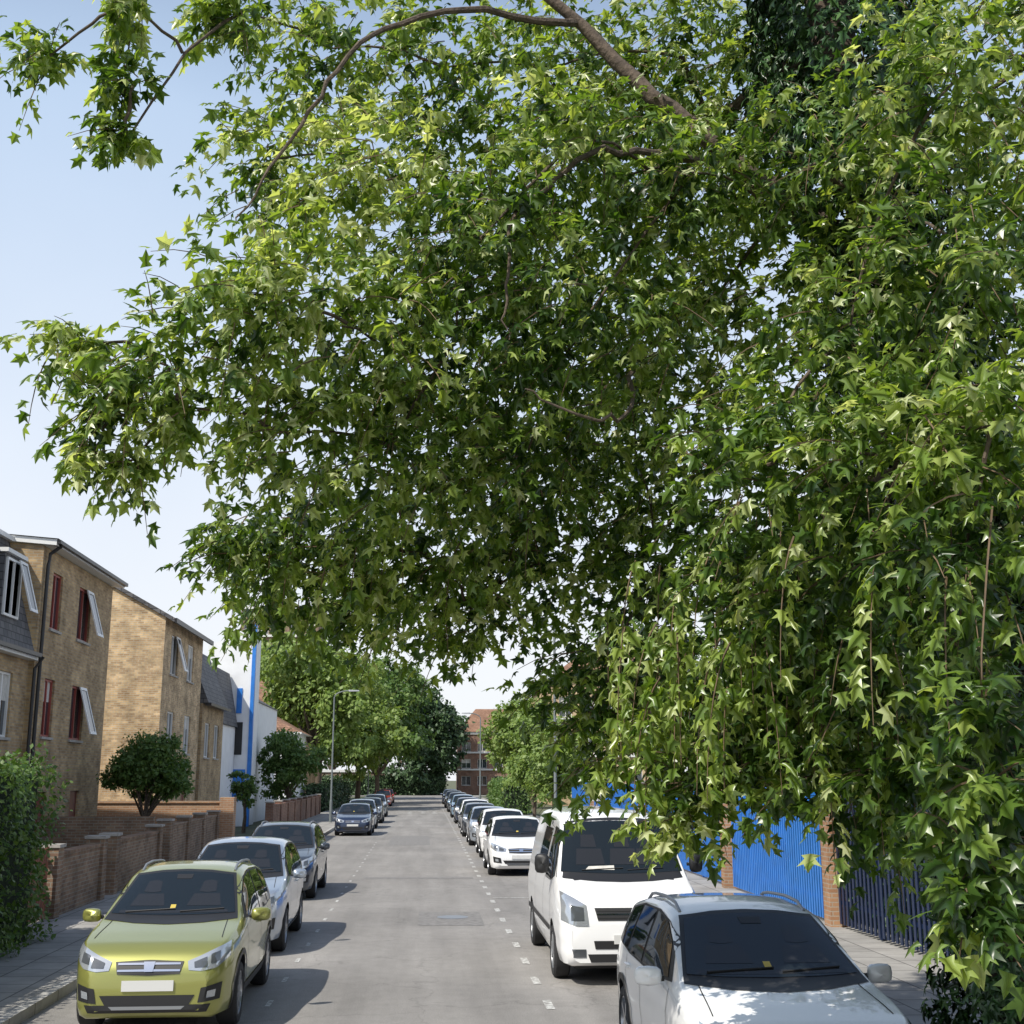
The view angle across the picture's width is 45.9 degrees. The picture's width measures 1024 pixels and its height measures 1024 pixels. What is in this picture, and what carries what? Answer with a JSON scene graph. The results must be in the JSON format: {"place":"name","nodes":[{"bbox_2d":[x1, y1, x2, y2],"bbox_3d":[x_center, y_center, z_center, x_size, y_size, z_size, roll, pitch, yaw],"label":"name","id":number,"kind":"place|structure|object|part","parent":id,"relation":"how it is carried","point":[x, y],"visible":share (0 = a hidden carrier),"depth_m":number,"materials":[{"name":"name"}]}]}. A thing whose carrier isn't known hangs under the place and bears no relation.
{"place":"outdoors","nodes":[
{"label":"outdoors","id":0,"kind":"place"},
{"bbox_2d":[98,587,202,800],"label":"walls","id":1,"kind":"structure","parent":0,"point":[145,690],"depth_m":44.93,"materials":[{"name":"brick"}]},
{"bbox_2d":[114,587,213,645],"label":"roof","id":2,"kind":"structure","parent":1,"relation":"on","point":[182,624],"depth_m":45.21,"materials":[{"name":"stone"}]},
{"bbox_2d":[162,636,193,800],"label":"windows and doors","id":3,"kind":"structure","parent":1,"relation":"attached to","point":[188,666],"depth_m":47.42,"materials":[{"name":"white glass"}]},
{"bbox_2d":[0,808,339,1023],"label":"pavement","id":4,"kind":"structure","parent":0,"point":[36,975],"depth_m":16.49,"materials":[{"name":"grey concrete"}]},
{"bbox_2d":[38,835,109,918],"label":"garden wall","id":5,"kind":"structure","parent":4,"relation":"on","point":[76,877],"depth_m":23.57,"materials":[{"name":"brown brick"}]},
{"bbox_2d":[28,847,49,921],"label":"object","id":6,"kind":"structure","parent":5,"relation":"attached to","point":[40,902],"depth_m":21.66,"materials":[{"name":"brown brick"}]},
{"bbox_2d":[99,824,164,894],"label":"garden wall","id":7,"kind":"structure","parent":4,"relation":"on","point":[129,856],"depth_m":28.22,"materials":[{"name":"brown brick"}]},
{"bbox_2d":[97,797,236,837],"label":"brick boundary wall","id":8,"kind":"structure","parent":4,"relation":"on","point":[226,806],"depth_m":42.57,"materials":[{"name":"brown brick"}]},
{"bbox_2d":[156,810,220,861],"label":"garden wall","id":9,"kind":"structure","parent":4,"relation":"on","point":[187,837],"depth_m":35.98,"materials":[{"name":"brown brick"}]},
{"bbox_2d":[265,794,320,822],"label":"garden wall","id":10,"kind":"structure","parent":4,"relation":"on","point":[301,808],"depth_m":68.34,"materials":[{"name":"red brick"}]},
{"bbox_2d":[329,690,358,821],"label":"street lamp","id":11,"kind":"object","parent":4,"relation":"on","point":[330,811],"visible":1,"depth_m":70.94,"materials":[{"name":"grey metal"}]},
{"bbox_2d":[325,651,409,798],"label":"street tree","id":12,"kind":"object","parent":4,"relation":"on","point":[384,721],"visible":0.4,"depth_m":126.43,"materials":[{"name":"green plant"}]},
{"bbox_2d":[370,653,437,793],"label":"street tree","id":13,"kind":"object","parent":4,"relation":"on","point":[407,692],"visible":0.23,"depth_m":153.87,"materials":[{"name":"green plant"}]},
{"bbox_2d":[195,703,223,800],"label":"walls","id":14,"kind":"structure","parent":0,"point":[207,783],"depth_m":54.10,"materials":[{"name":"yellow brick"}]},
{"bbox_2d":[203,723,218,759],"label":"windows","id":15,"kind":"structure","parent":14,"relation":"attached to","point":[206,741],"depth_m":54.11,"materials":[{"name":"white plastic"}]},
{"bbox_2d":[200,654,230,711],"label":"mansard roof","id":16,"kind":"structure","parent":14,"relation":"on","point":[211,694],"depth_m":55.25,"materials":[{"name":"tile"}]},
{"bbox_2d":[241,606,322,781],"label":"apartment block","id":17,"kind":"structure","parent":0,"point":[269,636],"depth_m":148.77,"materials":[{"name":"brown brick"}]},
{"bbox_2d":[244,620,314,655],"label":"windows","id":18,"kind":"structure","parent":17,"relation":"in","point":[245,627],"depth_m":148.77,"materials":[{"name":"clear glass"}]},
{"bbox_2d":[274,734,305,799],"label":"walls","id":19,"kind":"structure","parent":0,"point":[303,740],"depth_m":94.45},
{"bbox_2d":[276,717,312,736],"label":"roof","id":20,"kind":"structure","parent":19,"relation":"on","point":[282,723],"depth_m":90.24,"materials":[{"name":"tile"}]},
{"bbox_2d":[21,795,618,1023],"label":"road","id":21,"kind":"structure","parent":0,"point":[373,952],"depth_m":18.27,"materials":[{"name":"grey asphalt"}]},
{"bbox_2d":[76,859,271,1023],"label":"parked car","id":22,"kind":"object","parent":21,"relation":"on","point":[180,938],"visible":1,"depth_m":12.90,"materials":[{"name":"yellow paint"}]},
{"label":"windows","id":23,"kind":"part","parent":22,"relation":"part of","materials":[{"name":"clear glass"}]},
{"bbox_2d":[196,836,306,950],"bbox_3d":[-4.454,6.250,20.051,2.165,1.631,4.211,1,-12,-4],"label":"parked car","id":24,"kind":"object","parent":21,"relation":"on","point":[277,861],"visible":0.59,"depth_m":19.64,"materials":[{"name":"grey paint"}]},
{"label":"windows","id":25,"kind":"part","parent":24,"relation":"part of","materials":[{"name":"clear glass"}]},
{"bbox_2d":[251,821,329,897],"bbox_3d":[-5.337,8.097,28.372,2.201,1.609,4.340,1,-12,-4],"label":"parked car","id":26,"kind":"object","parent":21,"relation":"on","point":[308,839],"visible":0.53,"depth_m":27.90,"materials":[{"name":"grey paint"}]},
{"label":"windows","id":27,"kind":"part","parent":26,"relation":"part of","materials":[{"name":"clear glass"}]},
{"bbox_2d":[331,803,377,834],"bbox_3d":[-7.514,14.694,57.924,2.183,1.459,4.254,1,-12,-4],"label":"parked car","id":28,"kind":"object","parent":21,"relation":"on","point":[354,817],"visible":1,"depth_m":56.29,"materials":[{"name":"blue paint"}]},
{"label":"windows","id":29,"kind":"part","parent":28,"relation":"part of","materials":[{"name":"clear glass"}]},
{"bbox_2d":[349,799,381,827],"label":"parked car","id":30,"kind":"object","parent":21,"relation":"on","point":[375,807],"visible":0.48,"depth_m":65.36,"materials":[{"name":"grey paint"}]},
{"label":"windows","id":31,"kind":"part","parent":30,"relation":"part of","materials":[{"name":"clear glass"}]},
{"bbox_2d":[359,797,386,822],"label":"parked car","id":32,"kind":"object","parent":21,"relation":"on","point":[379,803],"visible":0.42,"depth_m":72.90,"materials":[{"name":"grey paint"}]},
{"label":"windows","id":33,"kind":"part","parent":32,"relation":"part of","materials":[{"name":"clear glass"}]},
{"bbox_2d":[365,794,390,816],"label":"parked car","id":34,"kind":"object","parent":21,"relation":"on","point":[383,797],"visible":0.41,"depth_m":84.89,"materials":[{"name":"grey paint"}]},
{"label":"windows","id":35,"kind":"part","parent":34,"relation":"part of","materials":[{"name":"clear glass"}]},
{"bbox_2d":[375,790,393,805],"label":"parked car","id":36,"kind":"object","parent":21,"relation":"on","point":[389,794],"visible":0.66,"depth_m":115.68,"materials":[{"name":"red paint"}]},
{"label":"windows","id":37,"kind":"part","parent":36,"relation":"part of","materials":[{"name":"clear glass"}]},
{"bbox_2d":[380,788,395,802],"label":"parked car","id":38,"kind":"object","parent":21,"relation":"on","point":[392,791],"visible":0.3,"depth_m":131.63,"materials":[{"name":"red paint"}]},
{"bbox_2d":[264,796,554,1008],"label":"road markings","id":39,"kind":"object","parent":21,"relation":"on","point":[548,1004],"visible":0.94,"depth_m":19.22,"materials":[{"name":"paint"}]},
{"bbox_2d":[364,836,484,925],"bbox_3d":[-2.957,11.223,38.836,2.900,0.005,35.100,1,-12,-4],"label":"road repair patch","id":40,"kind":"object","parent":21,"relation":"on","point":[450,919],"visible":1,"depth_m":23.61,"materials":[{"name":"grey asphalt"}]},
{"bbox_2d":[440,789,455,803],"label":"parked car","id":41,"kind":"object","parent":21,"relation":"on","point":[444,791],"visible":0.38,"depth_m":125.84,"materials":[{"name":"blue paint"}]},
{"bbox_2d":[442,790,460,807],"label":"parked car","id":42,"kind":"object","parent":21,"relation":"on","point":[446,796],"visible":0.38,"depth_m":110.47,"materials":[{"name":"black paint"}]},
{"bbox_2d":[444,792,465,811],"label":"parked car","id":43,"kind":"object","parent":21,"relation":"on","point":[450,796],"visible":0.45,"depth_m":96.65,"materials":[{"name":"grey paint"}]},
{"bbox_2d":[448,794,472,817],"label":"parked car","id":44,"kind":"object","parent":21,"relation":"on","point":[453,799],"visible":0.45,"depth_m":83.29,"materials":[{"name":"blue paint"}]},
{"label":"windows","id":45,"kind":"part","parent":44,"relation":"part of","materials":[{"name":"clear glass"}]},
{"bbox_2d":[451,797,478,822],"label":"parked car","id":46,"kind":"object","parent":21,"relation":"on","point":[458,802],"visible":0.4,"depth_m":72.34,"materials":[{"name":"blue paint"}]},
{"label":"windows","id":47,"kind":"part","parent":46,"relation":"part of","materials":[{"name":"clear glass"}]},
{"bbox_2d":[455,799,488,827],"bbox_3d":[-1.943,16.037,64.162,2.201,1.522,4.211,1,-12,-4],"label":"parked car","id":48,"kind":"object","parent":21,"relation":"on","point":[462,804],"visible":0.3,"depth_m":64.03,"materials":[{"name":"white paint"}]},
{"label":"windows","id":49,"kind":"part","parent":48,"relation":"part of","materials":[{"name":"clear glass"}]},
{"bbox_2d":[457,802,493,836],"bbox_3d":[-1.520,14.430,56.803,2.201,1.490,4.125,1,-12,-4],"label":"parked car","id":50,"kind":"object","parent":21,"relation":"on","point":[466,809],"visible":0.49,"depth_m":56.43,"materials":[{"name":"grey paint"}]},
{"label":"windows","id":51,"kind":"part","parent":50,"relation":"part of","materials":[{"name":"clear glass"}]},
{"bbox_2d":[463,806,503,844],"bbox_3d":[-0.949,12.819,49.501,2.201,1.490,4.125,1,-12,-4],"label":"parked car","id":52,"kind":"object","parent":21,"relation":"on","point":[473,815],"visible":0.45,"depth_m":48.78,"materials":[{"name":"grey paint"}]},
{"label":"windows","id":53,"kind":"part","parent":52,"relation":"part of","materials":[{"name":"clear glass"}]},
{"bbox_2d":[472,808,523,856],"bbox_3d":[-0.333,11.184,42.272,2.201,1.568,4.254,1,-12,-4],"label":"parked car","id":54,"kind":"object","parent":21,"relation":"on","point":[484,818],"visible":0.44,"depth_m":41.98,"materials":[{"name":"white paint"}]},
{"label":"windows","id":55,"kind":"part","parent":54,"relation":"part of","materials":[{"name":"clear glass"}]},
{"bbox_2d":[479,816,538,874],"bbox_3d":[0.111,9.578,34.915,2.201,1.537,4.168,1,-12,-4],"label":"parked car","id":56,"kind":"object","parent":21,"relation":"on","point":[508,842],"visible":0.62,"depth_m":33.49,"materials":[{"name":"white paint"}]},
{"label":"windows","id":57,"kind":"part","parent":56,"relation":"part of","materials":[{"name":"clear glass"}]},
{"bbox_2d":[528,806,702,976],"bbox_3d":[1.399,5.537,18.023,2.364,2.151,4.940,1,-12,-4],"label":"parked van","id":58,"kind":"object","parent":21,"relation":"on","point":[590,887],"visible":0.59,"depth_m":16.49,"materials":[{"name":"white paint"}]},
{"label":"windows","id":59,"kind":"part","parent":58,"relation":"part of","materials":[{"name":"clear glass"}]},
{"bbox_2d":[617,891,910,1023],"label":"parked car","id":60,"kind":"object","parent":21,"relation":"on","point":[718,958],"visible":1,"depth_m":9.77,"materials":[{"name":"white paint"}]},
{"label":"windows","id":61,"kind":"part","parent":60,"relation":"part of","materials":[{"name":"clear glass"}]},
{"bbox_2d":[322,772,433,777],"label":"walls","id":62,"kind":"structure","parent":0,"point":[334,773],"depth_m":196.96,"materials":[{"name":"brown brick"}]},
{"bbox_2d":[322,770,429,771],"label":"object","id":63,"kind":"structure","parent":62,"relation":"on","point":[350,770],"depth_m":196.86,"materials":[{"name":"white"}]},
{"bbox_2d":[0,0,1023,780],"label":"sky","id":64,"kind":"structure","parent":0,"point":[70,238],"materials":[{"name":"blue"}]},
{"bbox_2d":[235,781,950,953],"bbox_3d":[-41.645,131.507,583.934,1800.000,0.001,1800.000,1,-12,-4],"label":"ground","id":65,"kind":"structure","parent":0,"point":[249,830],"depth_m":77.44,"materials":[{"name":"concrete"}]},
{"bbox_2d":[0,652,28,775],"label":"walls","id":66,"kind":"structure","parent":65,"relation":"on","point":[16,667],"depth_m":30.70,"materials":[{"name":"brown brick"}]},
{"bbox_2d":[0,671,10,739],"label":"windows and doors","id":67,"kind":"structure","parent":66,"relation":"attached to","point":[4,685],"depth_m":30.19,"materials":[{"name":"white glass"}]},
{"bbox_2d":[0,529,41,660],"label":"mansard roof","id":68,"kind":"structure","parent":66,"relation":"on","point":[15,639],"depth_m":30.52,"materials":[{"name":"tile"}]},
{"bbox_2d":[0,741,72,961],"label":"hedge","id":69,"kind":"object","parent":65,"relation":"on","point":[19,840],"visible":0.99,"depth_m":18.21,"materials":[{"name":"green plant"}]},
{"bbox_2d":[10,534,127,848],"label":"brick townhouse","id":70,"kind":"structure","parent":65,"relation":"on","point":[69,629],"depth_m":34.60,"materials":[{"name":"brown brick"}]},
{"bbox_2d":[34,574,103,848],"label":"windows and doors","id":71,"kind":"structure","parent":70,"relation":"in","point":[80,694],"depth_m":35.71,"materials":[{"name":"red glass"}]},
{"bbox_2d":[36,816,154,848],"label":"side garden wall","id":72,"kind":"structure","parent":65,"relation":"on","point":[77,830],"depth_m":32.44,"materials":[{"name":"brown brick"}]},
{"bbox_2d":[95,727,194,815],"bbox_3d":[-10.937,8.591,36.467,3.016,4.144,2.654,8,-15,-31],"label":"ornamental tree","id":73,"kind":"object","parent":65,"relation":"on","point":[152,764],"visible":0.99,"depth_m":36.15,"materials":[{"name":"green plant"}]},
{"bbox_2d":[208,629,276,826],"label":"walls","id":74,"kind":"structure","parent":65,"relation":"on","point":[265,721],"depth_m":68.98,"materials":[{"name":"white paint"}]},
{"bbox_2d":[232,625,257,826],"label":"blue panels and windows","id":75,"kind":"object","parent":74,"relation":"attached to","point":[238,742],"visible":0.57,"depth_m":68.07,"materials":[{"name":"paint"}]},
{"bbox_2d":[226,770,260,832],"bbox_3d":[-13.326,14.313,59.796,1.743,3.022,1.668,1,-12,-4],"label":"garden tree","id":76,"kind":"object","parent":65,"relation":"on","point":[247,789],"visible":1,"depth_m":59.59,"materials":[{"name":"green plant"}]},
{"bbox_2d":[214,667,277,800],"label":"house","id":77,"kind":"structure","parent":65,"relation":"on","point":[230,725],"depth_m":65.76,"materials":[{"name":"paint"}]},
{"bbox_2d":[259,681,314,792],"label":"brick terrace","id":78,"kind":"structure","parent":65,"relation":"on","point":[311,778],"depth_m":109.23,"materials":[{"name":"brown brick"}]},
{"bbox_2d":[258,627,318,669],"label":"street tree","id":79,"kind":"object","parent":65,"relation":"on","point":[287,636],"visible":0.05,"depth_m":116.18,"materials":[{"name":"green plant"}]},
{"bbox_2d":[256,727,333,800],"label":"garden tree","id":80,"kind":"object","parent":65,"relation":"on","point":[292,766],"visible":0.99,"depth_m":72.98,"materials":[{"name":"green plant"}]},
{"bbox_2d":[260,634,388,783],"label":"street tree","id":81,"kind":"object","parent":65,"relation":"on","point":[305,700],"visible":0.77,"depth_m":99.53,"materials":[{"name":"green plant"}]},
{"bbox_2d":[301,780,351,812],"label":"hedge","id":82,"kind":"object","parent":65,"relation":"on","point":[341,792],"visible":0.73,"depth_m":98.59,"materials":[{"name":"green plant"}]},
{"bbox_2d":[322,755,341,769],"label":"street tree","id":83,"kind":"object","parent":65,"relation":"on","point":[334,768],"depth_m":205.90,"materials":[{"name":"green plant"}]},
{"bbox_2d":[322,773,448,794],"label":"hedge","id":84,"kind":"object","parent":65,"relation":"on","point":[436,785],"visible":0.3,"depth_m":191.62,"materials":[{"name":"green plant"}]},
{"bbox_2d":[382,685,474,789],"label":"street tree","id":85,"kind":"object","parent":65,"relation":"on","point":[447,723],"visible":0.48,"depth_m":193.40,"materials":[{"name":"green plant"}]},
{"bbox_2d":[456,734,510,794],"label":"walls","id":86,"kind":"structure","parent":65,"relation":"on","point":[473,789],"depth_m":200.59,"materials":[{"name":"red brick"}]},
{"bbox_2d":[458,709,503,769],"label":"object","id":87,"kind":"structure","parent":86,"relation":"on","point":[483,714],"depth_m":203.83,"materials":[{"name":"orange"}]},
{"bbox_2d":[461,742,502,785],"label":"windows","id":88,"kind":"structure","parent":86,"relation":"attached to","point":[466,764],"depth_m":200.89,"materials":[{"name":"white glass"}]},
{"bbox_2d":[485,736,512,775],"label":"street tree","id":89,"kind":"object","parent":65,"relation":"on","point":[492,758],"visible":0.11,"depth_m":148.31,"materials":[{"name":"green plant"}]},
{"bbox_2d":[486,775,532,814],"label":"hedge","id":90,"kind":"object","parent":65,"relation":"on","point":[516,797],"visible":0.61,"depth_m":84.19,"materials":[{"name":"green plant"}]},
{"bbox_2d":[0,0,1023,1023],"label":"maple tree","id":91,"kind":"object","parent":65,"relation":"on","point":[897,309],"visible":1,"depth_m":8.30,"materials":[{"name":"green plant"}]},
{"bbox_2d":[476,689,560,808],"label":"street tree","id":92,"kind":"object","parent":65,"relation":"on","point":[497,715],"visible":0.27,"depth_m":107.67,"materials":[{"name":"green plant"}]},
{"bbox_2d":[585,616,705,754],"bbox_3d":[6.576,8.724,48.681,7.892,9.153,8.608,1,-12,-4],"label":"street tree","id":93,"kind":"object","parent":65,"relation":"on","point":[592,635],"visible":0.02,"depth_m":47.76,"materials":[{"name":"green plant"}]},
{"bbox_2d":[684,529,821,778],"bbox_3d":[8.166,5.191,35.481,6.885,10.365,6.975,1,-12,-4],"label":"street tree","id":94,"kind":"object","parent":65,"relation":"on","point":[721,643],"depth_m":35.40,"materials":[{"name":"green plant"}]},
{"bbox_2d":[746,465,1023,758],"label":"street tree","id":95,"kind":"object","parent":65,"relation":"on","point":[835,551],"depth_m":22.10,"materials":[{"name":"green plant"}]},
{"bbox_2d":[840,731,949,951],"bbox_3d":[7.426,4.139,16.035,2.496,4.069,16.867,1,-12,-4],"label":"hedge","id":96,"kind":"object","parent":65,"relation":"on","point":[881,743],"depth_m":20.62,"materials":[{"name":"green plant"}]},
{"bbox_2d":[529,657,661,805],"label":"cream terrace","id":97,"kind":"structure","parent":0,"point":[561,699],"depth_m":119.32,"materials":[{"name":"brick"}]},
{"bbox_2d":[559,697,661,783],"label":"windows","id":98,"kind":"structure","parent":97,"relation":"in","point":[561,699],"depth_m":119.31,"materials":[{"name":"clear glass"}]},
{"bbox_2d":[473,796,980,1023],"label":"pavement","id":99,"kind":"structure","parent":0,"point":[902,990],"depth_m":16.86,"materials":[{"name":"grey concrete"}]},
{"bbox_2d":[462,712,480,798],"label":"street lamp","id":100,"kind":"object","parent":99,"relation":"on","point":[480,756],"visible":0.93,"depth_m":94.07,"materials":[{"name":"grey metal"}]},
{"bbox_2d":[500,703,566,816],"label":"street tree","id":101,"kind":"object","parent":99,"relation":"on","point":[518,766],"visible":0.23,"depth_m":77.80,"materials":[{"name":"green plant"}]},
{"bbox_2d":[511,618,556,797],"bbox_3d":[0.745,7.469,40.493,1.581,7.859,0.187,1,-12,-4],"label":"street lamp","id":102,"kind":"object","parent":99,"relation":"on","point":[554,719],"visible":0.35,"depth_m":40.66,"materials":[{"name":"grey metal"}]},
{"bbox_2d":[518,714,592,806],"bbox_3d":[2.417,13.852,64.819,3.951,6.085,5.856,-4,-13,19],"label":"street tree","id":103,"kind":"object","parent":99,"relation":"on","point":[545,780],"visible":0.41,"depth_m":64.06,"materials":[{"name":"green plant"}]},
{"bbox_2d":[572,786,721,881],"bbox_3d":[4.048,11.055,43.684,0.152,2.230,30.700,1,-12,-4],"label":"blue palisade fence","id":104,"kind":"object","parent":99,"relation":"on","point":[684,860],"visible":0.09,"depth_m":38.14,"materials":[{"name":"metal"}]},
{"bbox_2d":[582,783,815,800],"bbox_3d":[4.726,10.507,41.133,0.180,2.400,36.000,1,-12,-4],"label":"blue hoarding","id":105,"kind":"object","parent":99,"relation":"on","point":[632,785],"visible":0.02,"depth_m":44.14,"materials":[{"name":"paint"}]},
{"bbox_2d":[588,780,847,926],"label":"brick pillars","id":106,"kind":"structure","parent":99,"relation":"on","point":[831,905],"depth_m":20.96,"materials":[{"name":"brick"}]},
{"bbox_2d":[731,794,823,917],"bbox_3d":[5.408,6.843,24.590,0.152,2.230,7.100,1,-12,-4],"label":"blue palisade fence","id":107,"kind":"object","parent":99,"relation":"on","point":[757,869],"visible":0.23,"depth_m":23.92,"materials":[{"name":"metal"}]},
{"bbox_2d":[834,798,949,957],"bbox_3d":[6.203,4.334,13.449,0.152,2.330,15.205,1,-12,-4],"label":"railing fence","id":108,"kind":"object","parent":99,"relation":"on","point":[881,914],"visible":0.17,"depth_m":18.79,"materials":[{"name":"blue metal"}]}
]}

